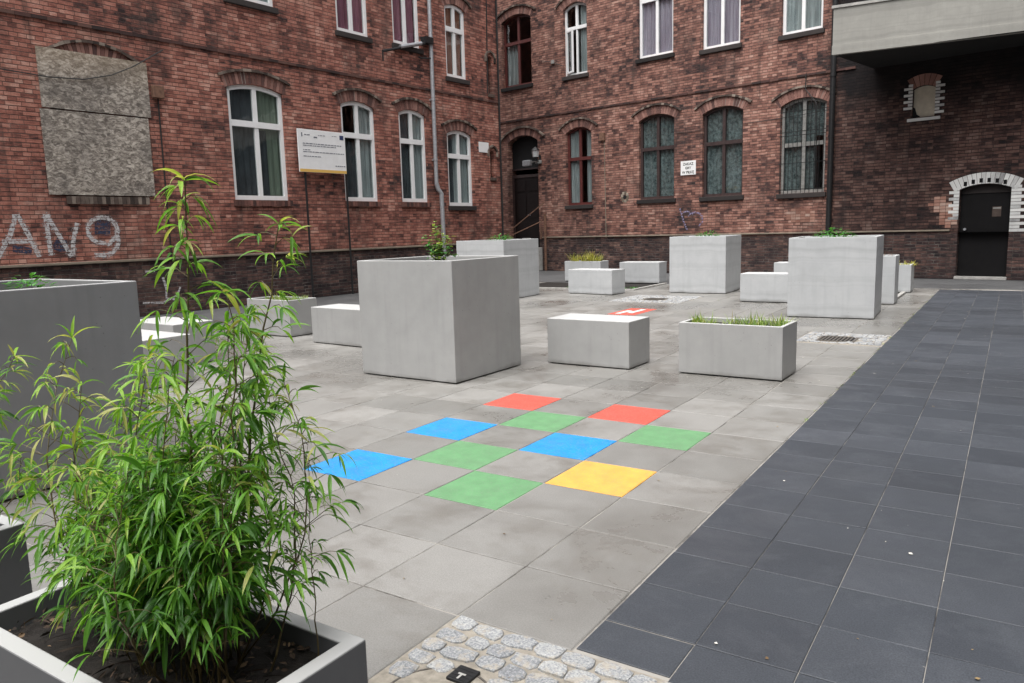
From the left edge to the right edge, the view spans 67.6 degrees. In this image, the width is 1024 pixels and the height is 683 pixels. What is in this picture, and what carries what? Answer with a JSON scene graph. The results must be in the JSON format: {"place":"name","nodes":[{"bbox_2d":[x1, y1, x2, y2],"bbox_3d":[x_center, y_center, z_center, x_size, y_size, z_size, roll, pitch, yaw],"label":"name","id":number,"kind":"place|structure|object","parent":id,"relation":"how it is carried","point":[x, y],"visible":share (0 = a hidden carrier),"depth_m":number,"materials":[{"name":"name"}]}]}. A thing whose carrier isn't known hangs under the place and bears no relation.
{"place":"outdoors","nodes":[
{"label":"outdoors","id":0,"kind":"place"},
{"bbox_2d":[0,0,503,315],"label":"brick wing","id":1,"kind":"structure","parent":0,"point":[107,107],"depth_m":16.38,"materials":[{"name":"red brick"}]},
{"bbox_2d":[35,39,154,204],"bbox_3d":[-7.628,-3.997,14.052,0.250,2.911,1.980,5,10,36],"label":"boarded window","id":2,"kind":"structure","parent":1,"relation":"in","point":[96,134],"depth_m":13.93,"materials":[{"name":"wood"}]},
{"bbox_2d":[223,0,278,14],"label":"window","id":3,"kind":"structure","parent":1,"relation":"in","point":[261,5],"depth_m":16.45,"materials":[{"name":"white plastic"}]},
{"bbox_2d":[217,68,292,205],"bbox_3d":[-5.575,-4.431,16.740,0.236,2.893,1.816,5,10,36],"label":"window","id":4,"kind":"structure","parent":1,"relation":"in","point":[255,112],"depth_m":16.77,"materials":[{"name":"white plastic"}]},
{"bbox_2d":[335,0,372,43],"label":"window","id":5,"kind":"structure","parent":1,"relation":"in","point":[351,21],"depth_m":18.64,"materials":[{"name":"white plastic"}]},
{"bbox_2d":[332,88,381,206],"bbox_3d":[-3.830,-4.816,19.054,0.240,2.866,1.585,5,10,36],"label":"window","id":6,"kind":"structure","parent":1,"relation":"in","point":[360,154],"depth_m":19.16,"materials":[{"name":"white plastic"}]},
{"bbox_2d":[391,0,423,54],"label":"window","id":7,"kind":"structure","parent":1,"relation":"in","point":[403,13],"depth_m":20.09,"materials":[{"name":"white plastic"}]},
{"bbox_2d":[391,97,431,206],"bbox_3d":[-2.686,-5.068,20.567,0.237,2.860,1.517,5,10,36],"label":"window","id":8,"kind":"structure","parent":1,"relation":"in","point":[412,149],"depth_m":20.63,"materials":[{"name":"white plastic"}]},
{"bbox_2d":[441,0,471,84],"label":"window","id":9,"kind":"structure","parent":1,"relation":"in","point":[454,35],"depth_m":21.68,"materials":[{"name":"white plastic"}]},
{"bbox_2d":[441,119,477,209],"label":"window","id":10,"kind":"structure","parent":1,"relation":"in","point":[459,162],"depth_m":22.17,"materials":[{"name":"white plastic"}]},
{"bbox_2d":[479,142,488,152],"bbox_3d":[-0.845,-5.802,22.863,0.020,0.300,0.460,5,10,36],"label":"wall plate","id":11,"kind":"object","parent":1,"relation":"attached to","point":[483,147],"depth_m":22.85,"materials":[{"name":"white plastic"}]},
{"bbox_2d":[27,307,903,678],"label":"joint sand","id":12,"kind":"structure","parent":0,"point":[547,521],"depth_m":3.75,"materials":[{"name":"grey sand"}]},
{"bbox_2d":[303,449,411,480],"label":"coloured slab","id":13,"kind":"structure","parent":12,"relation":"on","point":[369,463],"depth_m":4.93,"materials":[{"name":"blue paint"}]},
{"bbox_2d":[407,417,496,440],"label":"coloured slab","id":14,"kind":"structure","parent":12,"relation":"on","point":[453,429],"depth_m":5.76,"materials":[{"name":"blue paint"}]},
{"bbox_2d":[414,441,516,470],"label":"coloured slab","id":15,"kind":"structure","parent":12,"relation":"on","point":[467,455],"depth_m":5.07,"materials":[{"name":"green paint"}]},
{"bbox_2d":[425,471,542,509],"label":"coloured slab","id":16,"kind":"structure","parent":12,"relation":"on","point":[486,490],"depth_m":4.38,"materials":[{"name":"green paint"}]},
{"bbox_2d":[483,393,560,410],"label":"coloured slab","id":17,"kind":"structure","parent":12,"relation":"on","point":[523,402],"depth_m":6.59,"materials":[{"name":"red paint"}]},
{"bbox_2d":[499,411,585,432],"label":"coloured slab","id":18,"kind":"structure","parent":12,"relation":"on","point":[544,421],"depth_m":5.90,"materials":[{"name":"green paint"}]},
{"bbox_2d":[520,433,616,460],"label":"coloured slab","id":19,"kind":"structure","parent":12,"relation":"on","point":[583,448],"depth_m":5.21,"materials":[{"name":"blue paint"}]},
{"bbox_2d":[546,461,656,496],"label":"coloured slab","id":20,"kind":"structure","parent":12,"relation":"on","point":[612,480],"depth_m":4.53,"materials":[{"name":"yellow paint"}]},
{"bbox_2d":[587,404,669,424],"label":"coloured slab","id":21,"kind":"structure","parent":12,"relation":"on","point":[632,414],"depth_m":6.04,"materials":[{"name":"red paint"}]},
{"bbox_2d":[609,308,655,314],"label":"red marked slab","id":22,"kind":"structure","parent":12,"relation":"on","point":[633,311],"depth_m":13.23,"materials":[{"name":"paint"}]},
{"bbox_2d":[619,425,710,450],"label":"coloured slab","id":23,"kind":"structure","parent":12,"relation":"on","point":[669,438],"depth_m":5.36,"materials":[{"name":"green paint"}]},
{"bbox_2d":[0,282,938,679],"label":"grey paving","id":24,"kind":"structure","parent":0,"point":[546,598],"depth_m":4.72,"materials":[{"name":"grey concrete"}]},
{"bbox_2d":[0,515,32,604],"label":"concrete planter","id":25,"kind":"object","parent":24,"relation":"on","point":[14,569],"visible":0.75,"depth_m":2.67,"materials":[{"name":"concrete"}]},
{"bbox_2d":[0,345,45,523],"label":"bamboo plant","id":26,"kind":"object","parent":25,"relation":"on","point":[18,474],"visible":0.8,"depth_m":2.36,"materials":[{"name":"green plant"}]},
{"bbox_2d":[0,279,152,501],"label":"concrete planter","id":27,"kind":"object","parent":24,"relation":"on","point":[32,317],"visible":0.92,"depth_m":4.65,"materials":[{"name":"concrete"}]},
{"bbox_2d":[1,272,56,289],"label":"shrub","id":28,"kind":"object","parent":27,"relation":"on","point":[31,281],"visible":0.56,"depth_m":5.17,"materials":[{"name":"green plant"}]},
{"bbox_2d":[141,329,194,389],"bbox_3d":[-3.862,0.176,7.981,1.020,0.504,0.520,4,10,35],"label":"concrete bench","id":29,"kind":"object","parent":24,"relation":"on","point":[173,346],"visible":0.33,"depth_m":7.73,"materials":[{"name":"grey concrete"}]},
{"bbox_2d":[140,316,215,363],"bbox_3d":[-4.127,-0.004,9.249,1.020,0.504,0.520,4,10,35],"label":"concrete bench","id":30,"kind":"object","parent":24,"relation":"on","point":[174,324],"visible":0.29,"depth_m":9.01,"materials":[{"name":"grey concrete"}]},
{"bbox_2d":[0,572,367,682],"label":"concrete planter","id":31,"kind":"object","parent":24,"relation":"on","point":[30,656],"visible":0.43,"depth_m":1.88,"materials":[{"name":"concrete"}]},
{"bbox_2d":[8,594,310,682],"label":"mulch","id":32,"kind":"object","parent":31,"relation":"on","point":[242,644],"visible":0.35,"depth_m":1.89,"materials":[{"name":"brown soil"}]},
{"bbox_2d":[0,168,362,682],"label":"bamboo plant","id":33,"kind":"object","parent":31,"relation":"on","point":[162,558],"visible":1,"depth_m":1.72,"materials":[{"name":"green plant"}]},
{"bbox_2d":[285,434,331,655],"bbox_3d":[-0.480,0.504,1.841,0.130,0.585,0.116,4,10,33],"label":"bamboo shoot","id":34,"kind":"object","parent":31,"relation":"in","point":[320,574],"visible":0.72,"depth_m":1.83,"materials":[{"name":"plant"}]},
{"bbox_2d":[247,296,316,336],"bbox_3d":[-3.479,-0.387,11.593,1.000,0.544,0.510,4,10,36],"label":"concrete planter","id":35,"kind":"object","parent":24,"relation":"on","point":[303,310],"visible":0.67,"depth_m":11.32,"materials":[{"name":"concrete"}]},
{"bbox_2d":[265,293,307,299],"bbox_3d":[-3.477,-0.667,11.553,0.939,0.142,0.566,4,10,33],"label":"grass clump","id":36,"kind":"object","parent":35,"relation":"on","point":[279,298],"visible":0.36,"depth_m":11.61,"materials":[{"name":"green plant"}]},
{"bbox_2d":[311,304,361,346],"bbox_3d":[-2.195,-0.226,10.406,1.020,0.499,0.500,5,10,37],"label":"concrete bench","id":37,"kind":"object","parent":24,"relation":"on","point":[337,324],"visible":0.52,"depth_m":10.22,"materials":[{"name":"grey concrete"}]},
{"bbox_2d":[357,255,520,383],"bbox_3d":[-0.754,-0.286,8.137,1.250,1.199,1.150,4,10,34],"label":"concrete planter","id":38,"kind":"object","parent":24,"relation":"on","point":[453,319],"visible":1,"depth_m":7.68,"materials":[{"name":"concrete"}]},
{"bbox_2d":[421,221,458,259],"bbox_3d":[-0.745,-0.967,7.889,0.419,0.549,0.288,4,10,33],"label":"climbing plant","id":39,"kind":"object","parent":38,"relation":"in","point":[434,252],"visible":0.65,"depth_m":7.88,"materials":[{"name":"green plant"}]},
{"bbox_2d":[456,239,538,297],"bbox_3d":[-0.292,-1.599,16.782,1.220,1.254,1.400,4,10,33],"label":"concrete planter","id":40,"kind":"object","parent":24,"relation":"on","point":[526,251],"visible":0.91,"depth_m":16.43,"materials":[{"name":"concrete"}]},
{"bbox_2d":[489,233,511,240],"bbox_3d":[-0.251,-2.205,16.593,0.612,0.293,0.615,4,10,33],"label":"shrub","id":41,"kind":"object","parent":40,"relation":"on","point":[499,237],"visible":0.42,"depth_m":16.52,"materials":[{"name":"green plant"}]},
{"bbox_2d":[368,616,667,682],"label":"cobble bedding","id":42,"kind":"object","parent":24,"relation":"in","point":[383,676],"visible":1,"depth_m":2.64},
{"bbox_2d":[391,665,486,682],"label":"valve cover","id":43,"kind":"object","parent":42,"relation":"on","point":[461,674],"visible":1,"depth_m":2.55,"materials":[{"name":"black metal"}]},
{"bbox_2d":[389,615,669,682],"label":"cobblestones","id":44,"kind":"structure","parent":42,"relation":"on","point":[493,661],"depth_m":2.64,"materials":[{"name":"stone"}]},
{"bbox_2d":[568,268,624,294],"bbox_3d":[1.879,-1.339,17.040,1.170,0.544,0.520,6,11,41],"label":"concrete bench","id":45,"kind":"object","parent":24,"relation":"on","point":[598,281],"visible":1,"depth_m":16.77,"materials":[{"name":"grey concrete"}]},
{"bbox_2d":[547,313,649,368],"bbox_3d":[0.941,-0.013,8.342,0.980,0.504,0.520,4,10,34],"label":"concrete bench","id":46,"kind":"object","parent":24,"relation":"on","point":[611,341],"visible":1,"depth_m":8.12,"materials":[{"name":"grey concrete"}]},
{"bbox_2d":[293,318,992,679],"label":"litter","id":47,"kind":"object","parent":24,"relation":"on","point":[909,552],"visible":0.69,"depth_m":3.39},
{"bbox_2d":[669,235,740,293],"bbox_3d":[4.250,-1.707,16.784,1.220,1.214,1.220,3,10,31],"label":"concrete planter","id":48,"kind":"object","parent":24,"relation":"on","point":[706,264],"visible":0.99,"depth_m":16.29,"materials":[{"name":"concrete"}]},
{"bbox_2d":[695,231,719,235],"bbox_3d":[4.226,-2.269,16.538,0.621,0.264,0.628,4,10,33],"label":"shrub","id":49,"kind":"object","parent":48,"relation":"in","point":[704,234],"visible":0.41,"depth_m":16.43,"materials":[{"name":"green plant"}]},
{"bbox_2d":[679,317,796,380],"bbox_3d":[2.224,0.059,7.558,1.010,0.519,0.520,4,10,34],"label":"concrete planter","id":50,"kind":"object","parent":24,"relation":"on","point":[746,351],"visible":0.91,"depth_m":7.33,"materials":[{"name":"concrete"}]},
{"bbox_2d":[689,310,795,325],"bbox_3d":[2.239,-0.236,7.525,1.134,0.194,0.550,4,10,33],"label":"grass clump","id":51,"kind":"object","parent":50,"relation":"on","point":[752,322],"visible":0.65,"depth_m":7.53,"materials":[{"name":"green plant"}]},
{"bbox_2d":[740,272,787,302],"bbox_3d":[4.839,-1.014,14.300,1.000,0.534,0.500,4,10,33],"label":"concrete bench","id":52,"kind":"object","parent":24,"relation":"on","point":[771,287],"visible":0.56,"depth_m":14.13,"materials":[{"name":"grey concrete"}]},
{"bbox_2d":[787,235,883,319],"bbox_3d":[5.098,-1.037,12.035,1.230,1.224,1.200,3,10,30],"label":"concrete planter","id":53,"kind":"object","parent":24,"relation":"on","point":[835,277],"visible":0.99,"depth_m":11.52,"materials":[{"name":"concrete"}]},
{"bbox_2d":[813,227,856,237],"bbox_3d":[4.979,-1.632,11.798,0.716,0.269,0.702,4,10,33],"label":"shrub","id":54,"kind":"object","parent":53,"relation":"in","point":[830,234],"visible":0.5,"depth_m":11.72,"materials":[{"name":"green plant"}]},
{"bbox_2d":[797,332,891,346],"bbox_3d":[4.147,-0.027,9.589,1.000,0.008,1.000,4,10,33],"label":"cobble bedding","id":55,"kind":"object","parent":24,"relation":"in","point":[885,341],"visible":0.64,"depth_m":9.30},
{"bbox_2d":[816,336,858,342],"bbox_3d":[4.077,-0.032,9.574,0.440,0.010,0.440,4,10,33],"label":"drain grate","id":56,"kind":"object","parent":55,"relation":"on","point":[837,338],"visible":1,"depth_m":9.56,"materials":[{"name":"grey metal"}]},
{"bbox_2d":[797,332,889,345],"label":"cobblestones","id":57,"kind":"structure","parent":55,"relation":"on","point":[871,339],"depth_m":9.60,"materials":[{"name":"stone"}]},
{"bbox_2d":[881,255,899,304],"bbox_3d":[6.290,-1.106,13.584,0.980,0.844,0.500,4,10,33],"label":"concrete planter","id":58,"kind":"object","parent":24,"relation":"on","point":[890,278],"visible":0.35,"depth_m":13.18,"materials":[{"name":"concrete"}]},
{"bbox_2d":[140,270,1023,324],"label":"ground","id":59,"kind":"structure","parent":0,"point":[559,276],"depth_m":16.88,"materials":[{"name":"concrete"}]},
{"bbox_2d":[296,128,353,297],"bbox_3d":[-4.399,-3.002,18.124,0.088,3.860,1.434,5,10,36],"label":"information sign","id":60,"kind":"object","parent":59,"relation":"on","point":[321,151],"visible":0.99,"depth_m":17.87,"materials":[{"name":"white plastic"}]},
{"bbox_2d":[565,260,608,280],"bbox_3d":[2.059,-1.946,21.099,1.100,0.554,0.500,4,10,33],"label":"concrete planter","id":61,"kind":"object","parent":59,"relation":"on","point":[603,264],"visible":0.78,"depth_m":20.89,"materials":[{"name":"concrete"}]},
{"bbox_2d":[565,251,602,260],"bbox_3d":[2.023,-2.402,21.066,1.298,0.440,0.913,4,10,33],"label":"grass clump","id":62,"kind":"object","parent":61,"relation":"on","point":[589,257],"visible":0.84,"depth_m":20.94,"materials":[{"name":"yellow plant"}]},
{"bbox_2d":[620,261,666,283],"bbox_3d":[3.404,-1.799,19.875,1.100,0.544,0.500,4,10,33],"label":"concrete bench","id":63,"kind":"object","parent":59,"relation":"on","point":[651,272],"visible":0.85,"depth_m":19.63,"materials":[{"name":"grey concrete"}]},
{"bbox_2d":[774,262,787,271],"bbox_3d":[6.665,-1.575,17.767,1.020,0.534,0.500,4,10,33],"label":"concrete bench","id":64,"kind":"object","parent":59,"relation":"on","point":[780,266],"visible":0.18,"depth_m":17.73,"materials":[{"name":"grey concrete"}]},
{"bbox_2d":[539,282,654,288],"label":"bed soil","id":65,"kind":"structure","parent":0,"point":[557,284],"depth_m":19.55,"materials":[{"name":"black soil"}]},
{"bbox_2d":[539,283,666,290],"bbox_3d":[1.880,-1.414,19.311,3.490,0.047,2.000,4,10,33],"label":"bed edging","id":66,"kind":"object","parent":65,"relation":"on","point":[644,287],"visible":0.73,"depth_m":18.54,"materials":[{"name":"grey concrete"}]},
{"bbox_2d":[497,0,1023,279],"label":"brick house","id":67,"kind":"structure","parent":0,"point":[898,125],"depth_m":21.04,"materials":[{"name":"red brick"}]},
{"bbox_2d":[497,4,535,92],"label":"window","id":68,"kind":"structure","parent":67,"relation":"in","point":[513,70],"depth_m":26.84,"materials":[{"name":"red wood"}]},
{"bbox_2d":[501,126,546,270],"bbox_3d":[-0.090,-4.976,26.662,2.100,5.039,2.080,6,11,42],"label":"doorway","id":69,"kind":"structure","parent":67,"relation":"in","point":[526,206],"depth_m":27.29,"materials":[{"name":"brown wood"}]},
{"bbox_2d":[522,160,541,166],"bbox_3d":[0.690,-6.192,26.526,0.696,0.200,0.251,2,9,22],"label":"flood light","id":70,"kind":"object","parent":67,"relation":"attached to","point":[525,163],"visible":1,"depth_m":26.47,"materials":[{"name":"grey metal"}]},
{"bbox_2d":[531,147,540,160],"bbox_3d":[0.837,-6.427,26.313,0.277,0.520,0.410,6,11,42],"label":"wall lamp","id":71,"kind":"object","parent":67,"relation":"attached to","point":[535,152],"visible":1,"depth_m":26.20,"materials":[{"name":"white glass"}]},
{"bbox_2d":[555,0,589,80],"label":"window","id":72,"kind":"structure","parent":67,"relation":"in","point":[583,27],"depth_m":24.95,"materials":[{"name":"white plastic"}]},
{"bbox_2d":[558,117,597,208],"bbox_3d":[2.271,-5.923,25.464,1.621,2.971,0.297,6,11,42],"label":"window","id":73,"kind":"structure","parent":67,"relation":"in","point":[575,141],"depth_m":25.57,"materials":[{"name":"red wood"}]},
{"bbox_2d":[635,0,674,63],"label":"window","id":74,"kind":"structure","parent":67,"relation":"in","point":[656,16],"depth_m":23.04,"materials":[{"name":"white plastic"}]},
{"bbox_2d":[631,103,681,203],"bbox_3d":[4.467,-5.758,23.460,1.770,2.984,0.298,6,11,42],"label":"window","id":75,"kind":"structure","parent":67,"relation":"in","point":[657,131],"depth_m":23.54,"materials":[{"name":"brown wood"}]},
{"bbox_2d":[681,160,695,174],"bbox_3d":[5.238,-5.159,22.727,0.500,0.410,0.023,6,11,42],"label":"notice sign","id":76,"kind":"object","parent":67,"relation":"attached to","point":[688,167],"visible":1,"depth_m":22.71,"materials":[{"name":"white plastic"}]},
{"bbox_2d":[699,0,741,54],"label":"window","id":77,"kind":"structure","parent":67,"relation":"in","point":[721,17],"depth_m":21.64,"materials":[{"name":"white plastic"}]},
{"bbox_2d":[694,94,751,201],"bbox_3d":[6.086,-5.557,21.997,1.782,2.964,0.298,6,11,42],"label":"window","id":78,"kind":"structure","parent":67,"relation":"in","point":[723,126],"depth_m":22.07,"materials":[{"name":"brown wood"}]},
{"bbox_2d":[778,0,824,40],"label":"window","id":79,"kind":"structure","parent":67,"relation":"in","point":[801,18],"depth_m":20.11,"materials":[{"name":"white plastic"}]},
{"bbox_2d":[771,85,836,198],"bbox_3d":[7.795,-5.323,20.452,1.750,2.915,0.292,6,11,42],"label":"window","id":80,"kind":"structure","parent":67,"relation":"in","point":[798,133],"depth_m":20.53,"materials":[{"name":"grey glass"}]},
{"bbox_2d":[948,172,1023,279],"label":"cellar door","id":81,"kind":"structure","parent":67,"relation":"in","point":[985,215],"depth_m":17.93,"materials":[{"name":"black metal"}]},
{"bbox_2d":[573,289,1023,682],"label":"dark paving","id":82,"kind":"structure","parent":0,"point":[882,608],"depth_m":3.50,"materials":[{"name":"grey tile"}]},
{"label":"cobble bedding","id":83,"kind":"structure","parent":0,"visible":0},
{"bbox_2d":[641,298,667,299],"bbox_3d":[2.871,-0.851,15.368,0.440,0.010,0.440,4,10,33],"label":"drain grate","id":84,"kind":"object","parent":83,"relation":"on","point":[655,299],"visible":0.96,"depth_m":15.36,"materials":[{"name":"grey metal"}]},
{"bbox_2d":[610,295,702,303],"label":"cobblestones","id":85,"kind":"structure","parent":83,"relation":"on","point":[670,299],"depth_m":15.35,"materials":[{"name":"stone"}]},
{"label":"bed soil","id":86,"kind":"structure","parent":0,"visible":0},
{"bbox_2d":[898,291,905,298],"bbox_3d":[7.130,-0.931,15.030,0.990,0.047,2.500,4,10,33],"label":"bed edging","id":87,"kind":"object","parent":86,"relation":"on","point":[902,293],"visible":0.07,"depth_m":14.76,"materials":[{"name":"grey concrete"}]},
{"bbox_2d":[898,263,913,292],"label":"concrete planter","id":88,"kind":"object","parent":86,"relation":"on","point":[906,279],"visible":0.23,"depth_m":15.16,"materials":[{"name":"concrete"}]},
{"bbox_2d":[899,261,919,265],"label":"ground cover","id":89,"kind":"object","parent":88,"relation":"on","point":[913,262],"visible":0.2,"depth_m":15.29,"materials":[{"name":"yellow plant"}]}
]}

